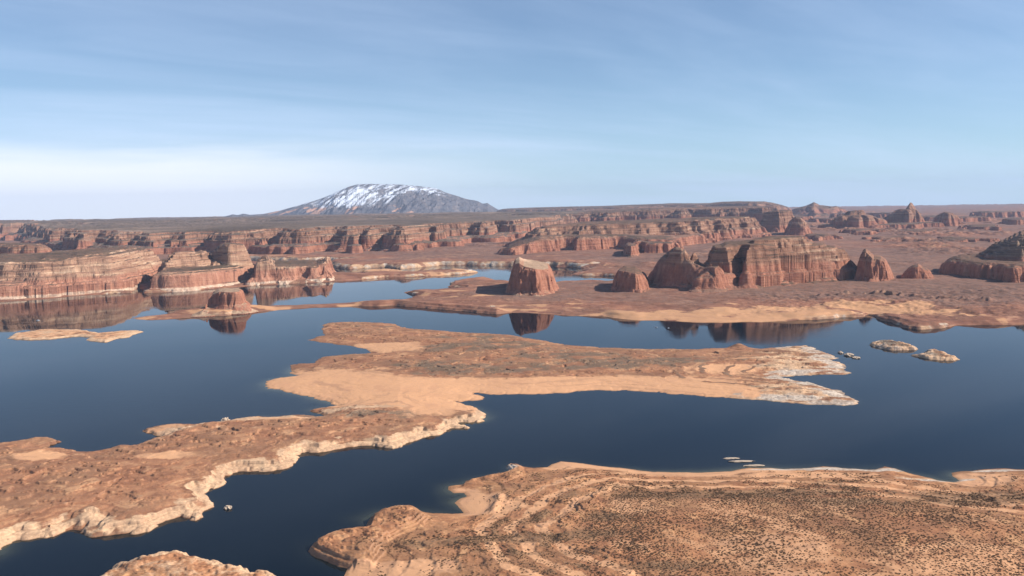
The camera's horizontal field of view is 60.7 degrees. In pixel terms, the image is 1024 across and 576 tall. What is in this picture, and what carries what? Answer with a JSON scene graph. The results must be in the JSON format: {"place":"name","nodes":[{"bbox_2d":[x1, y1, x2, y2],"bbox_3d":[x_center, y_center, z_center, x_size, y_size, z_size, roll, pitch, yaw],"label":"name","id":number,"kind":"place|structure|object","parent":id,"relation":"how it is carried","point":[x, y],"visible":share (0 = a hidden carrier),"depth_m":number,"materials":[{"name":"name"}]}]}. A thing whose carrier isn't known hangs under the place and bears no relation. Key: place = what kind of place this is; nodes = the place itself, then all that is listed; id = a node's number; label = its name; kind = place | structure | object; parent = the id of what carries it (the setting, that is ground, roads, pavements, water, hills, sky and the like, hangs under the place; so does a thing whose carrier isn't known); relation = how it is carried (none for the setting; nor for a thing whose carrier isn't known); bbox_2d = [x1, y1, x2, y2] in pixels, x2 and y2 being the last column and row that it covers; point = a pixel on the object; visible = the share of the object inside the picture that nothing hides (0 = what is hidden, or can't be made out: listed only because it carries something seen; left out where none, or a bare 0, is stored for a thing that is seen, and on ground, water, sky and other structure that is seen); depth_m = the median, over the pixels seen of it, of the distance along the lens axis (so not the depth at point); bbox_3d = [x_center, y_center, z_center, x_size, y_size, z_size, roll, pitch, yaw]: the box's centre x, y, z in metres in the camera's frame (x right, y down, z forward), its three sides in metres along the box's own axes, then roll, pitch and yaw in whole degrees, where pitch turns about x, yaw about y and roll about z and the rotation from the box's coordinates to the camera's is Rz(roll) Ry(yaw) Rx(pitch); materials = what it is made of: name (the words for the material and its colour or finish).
{"place":"outdoors","nodes":[
{"label":"outdoors","id":0,"kind":"place"},
{"bbox_2d":[115,216,223,218],"bbox_3d":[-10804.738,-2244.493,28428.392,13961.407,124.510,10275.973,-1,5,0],"label":"hills","id":1,"kind":"structure","parent":0,"point":[169,217],"depth_m":29515.15,"materials":[{"name":"stone"}]},
{"bbox_2d":[0,210,593,254],"bbox_3d":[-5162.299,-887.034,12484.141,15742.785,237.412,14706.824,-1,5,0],"label":"plateau","id":2,"kind":"structure","parent":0,"point":[311,233],"depth_m":6252.15,"materials":[{"name":"stone"}]},
{"bbox_2d":[224,184,497,216],"bbox_3d":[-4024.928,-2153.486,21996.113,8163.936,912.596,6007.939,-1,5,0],"label":"mountain","id":3,"kind":"structure","parent":0,"point":[377,198],"depth_m":20655.08,"materials":[{"name":"white snow"}]},
{"bbox_2d":[0,260,1023,575],"bbox_3d":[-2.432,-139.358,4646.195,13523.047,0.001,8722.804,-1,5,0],"label":"water","id":4,"kind":"structure","parent":0,"point":[940,420],"depth_m":1293.01,"materials":[{"name":"blue liquid"}]},
{"bbox_2d":[7,329,142,341],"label":"islet","id":5,"kind":"object","parent":4,"relation":"in","point":[46,334],"visible":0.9,"depth_m":2131.74,"materials":[{"name":"beige stone"}]},
{"bbox_2d":[101,550,274,575],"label":"islet","id":6,"kind":"object","parent":4,"relation":"in","point":[173,563],"visible":1,"depth_m":713.46,"materials":[{"name":"brown stone"}]},
{"bbox_2d":[363,269,400,271],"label":"islet","id":7,"kind":"object","parent":4,"relation":"in","point":[370,270],"visible":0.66,"depth_m":4115.15,"materials":[{"name":"beige stone"}]},
{"bbox_2d":[0,322,858,549],"bbox_3d":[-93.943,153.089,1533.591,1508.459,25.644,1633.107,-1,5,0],"label":"peninsula","id":8,"kind":"object","parent":4,"relation":"in","point":[398,387],"visible":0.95,"depth_m":1294.05},
{"bbox_2d":[308,461,1023,575],"bbox_3d":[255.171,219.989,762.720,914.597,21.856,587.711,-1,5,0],"label":"peninsula","id":9,"kind":"object","parent":4,"relation":"in","point":[340,548],"visible":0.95,"depth_m":781.49},
{"bbox_2d":[356,468,1023,575],"bbox_3d":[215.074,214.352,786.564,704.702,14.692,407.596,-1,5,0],"label":"scrub","id":10,"kind":"object","parent":9,"relation":"on","point":[766,511],"visible":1,"depth_m":776.54,"materials":[{"name":"green plant"}]},
{"bbox_2d":[728,460,752,461],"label":"boulder","id":11,"kind":"object","parent":4,"relation":"in","point":[741,461],"visible":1,"depth_m":1010.98,"materials":[{"name":"stone"}]},
{"bbox_2d":[744,464,764,466],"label":"boulder","id":12,"kind":"object","parent":4,"relation":"in","point":[755,465],"visible":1,"depth_m":992.80,"materials":[{"name":"stone"}]},
{"bbox_2d":[870,340,917,350],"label":"islet","id":13,"kind":"object","parent":4,"relation":"in","point":[889,345],"visible":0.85,"depth_m":1755.69,"materials":[{"name":"beige stone"}]},
{"bbox_2d":[911,349,959,360],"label":"islet","id":14,"kind":"object","parent":4,"relation":"in","point":[932,354],"visible":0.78,"depth_m":1642.31,"materials":[{"name":"beige stone"}]},
{"bbox_2d":[0,204,1023,329],"bbox_3d":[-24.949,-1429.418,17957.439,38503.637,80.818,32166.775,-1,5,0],"label":"ground","id":15,"kind":"structure","parent":0,"point":[940,301],"depth_m":2721.57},
{"bbox_2d":[0,220,34,221],"bbox_3d":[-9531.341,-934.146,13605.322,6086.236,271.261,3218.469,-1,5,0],"label":"mesa","id":16,"kind":"structure","parent":15,"relation":"on","point":[14,220],"depth_m":13120.82,"materials":[{"name":"stone"}]},
{"bbox_2d":[0,242,51,253],"bbox_3d":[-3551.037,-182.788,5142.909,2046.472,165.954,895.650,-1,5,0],"label":"mesa","id":17,"kind":"structure","parent":15,"relation":"on","point":[20,248],"depth_m":4815.50,"materials":[{"name":"stone"}]},
{"bbox_2d":[0,247,254,299],"bbox_3d":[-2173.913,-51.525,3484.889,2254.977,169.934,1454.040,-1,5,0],"label":"mesa","id":18,"kind":"structure","parent":15,"relation":"on","point":[57,273],"depth_m":3280.93,"materials":[{"name":"stone"}]},
{"bbox_2d":[191,288,258,316],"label":"butte","id":19,"kind":"object","parent":15,"relation":"on","point":[235,301],"visible":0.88,"depth_m":2547.84,"materials":[{"name":"stone"}]},
{"bbox_2d":[211,242,254,277],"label":"rock tower","id":20,"kind":"structure","parent":15,"relation":"on","point":[225,253],"depth_m":3621.57,"materials":[{"name":"stone"}]},
{"bbox_2d":[245,255,335,285],"bbox_3d":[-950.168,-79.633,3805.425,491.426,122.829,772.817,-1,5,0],"label":"rock fin","id":21,"kind":"object","parent":15,"relation":"on","point":[267,270],"visible":0.82,"depth_m":3569.35,"materials":[{"name":"stone"}]},
{"bbox_2d":[505,257,558,295],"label":"butte","id":22,"kind":"object","parent":15,"relation":"on","point":[531,278],"visible":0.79,"depth_m":2744.24,"materials":[{"name":"stone"}]},
{"bbox_2d":[610,266,650,292],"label":"butte","id":23,"kind":"object","parent":15,"relation":"on","point":[631,279],"visible":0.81,"depth_m":2760.39,"materials":[{"name":"red stone"}]},
{"bbox_2d":[622,242,640,256],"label":"butte","id":24,"kind":"object","parent":15,"relation":"on","point":[631,249],"visible":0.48,"depth_m":4524.77,"materials":[{"name":"stone"}]},
{"bbox_2d":[496,216,771,254],"bbox_3d":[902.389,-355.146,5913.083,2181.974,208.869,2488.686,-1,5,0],"label":"mesa","id":25,"kind":"structure","parent":15,"relation":"on","point":[596,235],"depth_m":5535.78,"materials":[{"name":"stone"}]},
{"bbox_2d":[632,240,679,252],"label":"rock wall","id":26,"kind":"structure","parent":15,"relation":"on","point":[654,247],"depth_m":4721.97,"materials":[{"name":"stone"}]},
{"bbox_2d":[560,206,777,223],"bbox_3d":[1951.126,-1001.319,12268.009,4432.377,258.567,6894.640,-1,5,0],"label":"cliff wall","id":27,"kind":"structure","parent":15,"relation":"on","point":[643,213],"depth_m":9601.49,"materials":[{"name":"brown stone"}]},
{"bbox_2d":[648,247,726,289],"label":"rock pyramid","id":28,"kind":"object","parent":15,"relation":"on","point":[676,267],"visible":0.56,"depth_m":2820.95,"materials":[{"name":"red stone"}]},
{"bbox_2d":[690,253,698,263],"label":"rock dome","id":29,"kind":"object","parent":15,"relation":"on","point":[694,258],"visible":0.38,"depth_m":2836.01,"materials":[{"name":"red stone"}]},
{"bbox_2d":[688,236,856,292],"bbox_3d":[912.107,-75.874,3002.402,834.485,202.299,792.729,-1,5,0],"label":"mesa","id":30,"kind":"structure","parent":15,"relation":"on","point":[763,262],"depth_m":2848.26,"materials":[{"name":"red stone"}]},
{"bbox_2d":[760,210,812,234],"bbox_3d":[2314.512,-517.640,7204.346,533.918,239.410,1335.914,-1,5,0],"label":"butte","id":31,"kind":"object","parent":15,"relation":"on","point":[786,222],"visible":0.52,"depth_m":7298.04,"materials":[{"name":"stone"}]},
{"bbox_2d":[794,215,812,220],"bbox_3d":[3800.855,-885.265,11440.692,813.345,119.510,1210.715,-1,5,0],"label":"mesa","id":32,"kind":"structure","parent":15,"relation":"on","point":[805,218],"depth_m":11027.49,"materials":[{"name":"brown stone"}]},
{"bbox_2d":[792,202,846,216],"bbox_3d":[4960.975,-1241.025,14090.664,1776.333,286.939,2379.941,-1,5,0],"label":"rock peak","id":33,"kind":"object","parent":15,"relation":"on","point":[813,209],"visible":0.48,"depth_m":13531.29,"materials":[{"name":"brown stone"}]},
{"bbox_2d":[808,217,834,222],"bbox_3d":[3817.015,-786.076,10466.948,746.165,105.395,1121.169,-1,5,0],"label":"mesa","id":34,"kind":"structure","parent":15,"relation":"on","point":[824,220],"depth_m":10291.10,"materials":[{"name":"stone"}]},
{"bbox_2d":[802,233,842,240],"bbox_3d":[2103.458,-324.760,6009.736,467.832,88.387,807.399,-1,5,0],"label":"mesa","id":35,"kind":"structure","parent":15,"relation":"on","point":[816,236],"depth_m":5865.04,"materials":[{"name":"red stone"}]},
{"bbox_2d":[829,212,869,217],"bbox_3d":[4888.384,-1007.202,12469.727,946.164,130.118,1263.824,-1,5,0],"label":"mesa","id":36,"kind":"structure","parent":15,"relation":"on","point":[834,215],"depth_m":12329.01,"materials":[{"name":"brown stone"}]},
{"bbox_2d":[829,210,887,228],"bbox_3d":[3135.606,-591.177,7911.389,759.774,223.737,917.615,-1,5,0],"label":"butte","id":37,"kind":"object","parent":15,"relation":"on","point":[857,219],"visible":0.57,"depth_m":7649.41,"materials":[{"name":"red stone"}]},
{"bbox_2d":[838,229,884,234],"bbox_3d":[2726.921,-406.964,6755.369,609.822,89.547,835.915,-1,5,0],"label":"mesa","id":38,"kind":"structure","parent":15,"relation":"on","point":[863,231],"depth_m":6660.07,"materials":[{"name":"red stone"}]},
{"bbox_2d":[853,249,893,281],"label":"rock spire","id":39,"kind":"object","parent":15,"relation":"on","point":[871,267],"visible":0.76,"depth_m":2907.92,"materials":[{"name":"red stone"}]},
{"bbox_2d":[868,212,892,217],"bbox_3d":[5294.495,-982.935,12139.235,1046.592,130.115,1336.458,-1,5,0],"label":"mesa","id":40,"kind":"structure","parent":15,"relation":"on","point":[881,215],"depth_m":11957.50,"materials":[{"name":"stone"}]},
{"bbox_2d":[817,222,944,228],"bbox_3d":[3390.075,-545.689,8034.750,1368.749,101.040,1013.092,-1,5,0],"label":"mesa","id":41,"kind":"structure","parent":15,"relation":"on","point":[911,225],"depth_m":7822.72,"materials":[{"name":"red stone"}]},
{"bbox_2d":[862,235,906,241],"bbox_3d":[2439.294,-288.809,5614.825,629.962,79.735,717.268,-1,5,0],"label":"mesa","id":42,"kind":"structure","parent":15,"relation":"on","point":[878,238],"depth_m":5591.21,"materials":[{"name":"red stone"}]},
{"bbox_2d":[883,203,924,222],"bbox_3d":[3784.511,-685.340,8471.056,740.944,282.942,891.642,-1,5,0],"label":"butte","id":43,"kind":"object","parent":15,"relation":"on","point":[910,213],"visible":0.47,"depth_m":8210.73,"materials":[{"name":"brown stone"}]},
{"bbox_2d":[901,264,933,278],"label":"rock ridge","id":44,"kind":"object","parent":15,"relation":"on","point":[917,271],"visible":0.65,"depth_m":2939.98,"materials":[{"name":"red stone"}]},
{"bbox_2d":[898,229,947,234],"bbox_3d":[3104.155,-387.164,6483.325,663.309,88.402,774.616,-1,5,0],"label":"mesa","id":45,"kind":"structure","parent":15,"relation":"on","point":[917,231],"depth_m":6471.24,"materials":[{"name":"red stone"}]},
{"bbox_2d":[922,215,936,220],"bbox_3d":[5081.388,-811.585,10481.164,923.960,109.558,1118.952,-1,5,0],"label":"mesa","id":46,"kind":"structure","parent":15,"relation":"on","point":[928,217],"depth_m":10032.93,"materials":[{"name":"stone"}]},
{"bbox_2d":[933,212,960,226],"bbox_3d":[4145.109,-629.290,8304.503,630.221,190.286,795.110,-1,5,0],"label":"butte","id":47,"kind":"object","parent":15,"relation":"on","point":[946,219],"visible":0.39,"depth_m":8090.67,"materials":[{"name":"stone"}]},
{"bbox_2d":[937,236,999,241],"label":"mesa","id":48,"kind":"structure","parent":15,"relation":"on","point":[961,239],"depth_m":5209.45,"materials":[{"name":"brown stone"}]},
{"bbox_2d":[958,216,990,221],"bbox_3d":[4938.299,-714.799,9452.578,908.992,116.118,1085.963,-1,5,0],"label":"mesa","id":49,"kind":"structure","parent":15,"relation":"on","point":[972,218],"depth_m":9228.71,"materials":[{"name":"red stone"}]},
{"bbox_2d":[957,224,1001,230],"bbox_3d":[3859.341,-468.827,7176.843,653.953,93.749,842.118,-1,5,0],"label":"mesa","id":50,"kind":"structure","parent":15,"relation":"on","point":[992,227],"depth_m":6974.30,"materials":[{"name":"red stone"}]},
{"bbox_2d":[939,230,1023,282],"bbox_3d":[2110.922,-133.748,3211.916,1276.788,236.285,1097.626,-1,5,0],"label":"mesa","id":51,"kind":"structure","parent":15,"relation":"on","point":[1002,260],"depth_m":2997.50,"materials":[{"name":"brown stone"}]},
{"bbox_2d":[969,210,1023,217],"bbox_3d":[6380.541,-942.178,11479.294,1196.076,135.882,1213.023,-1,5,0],"label":"mesa","id":52,"kind":"structure","parent":15,"relation":"on","point":[999,214],"depth_m":11057.03,"materials":[{"name":"brown stone"}]},
{"bbox_2d":[1001,217,1023,224],"bbox_3d":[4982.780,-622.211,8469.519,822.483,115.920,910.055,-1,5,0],"label":"mesa","id":53,"kind":"structure","parent":15,"relation":"on","point":[1014,221],"depth_m":8135.06,"materials":[{"name":"stone"}]},
{"bbox_2d":[0,0,1023,220],"label":"sky","id":54,"kind":"structure","parent":0,"point":[110,109],"materials":[{"name":"blue"}]},
{"bbox_2d":[497,201,790,211],"bbox_3d":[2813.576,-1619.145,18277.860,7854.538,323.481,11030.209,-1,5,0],"label":"rim plateau","id":55,"kind":"structure","parent":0,"point":[739,203],"depth_m":15624.23,"materials":[{"name":"brown stone"}]}
]}

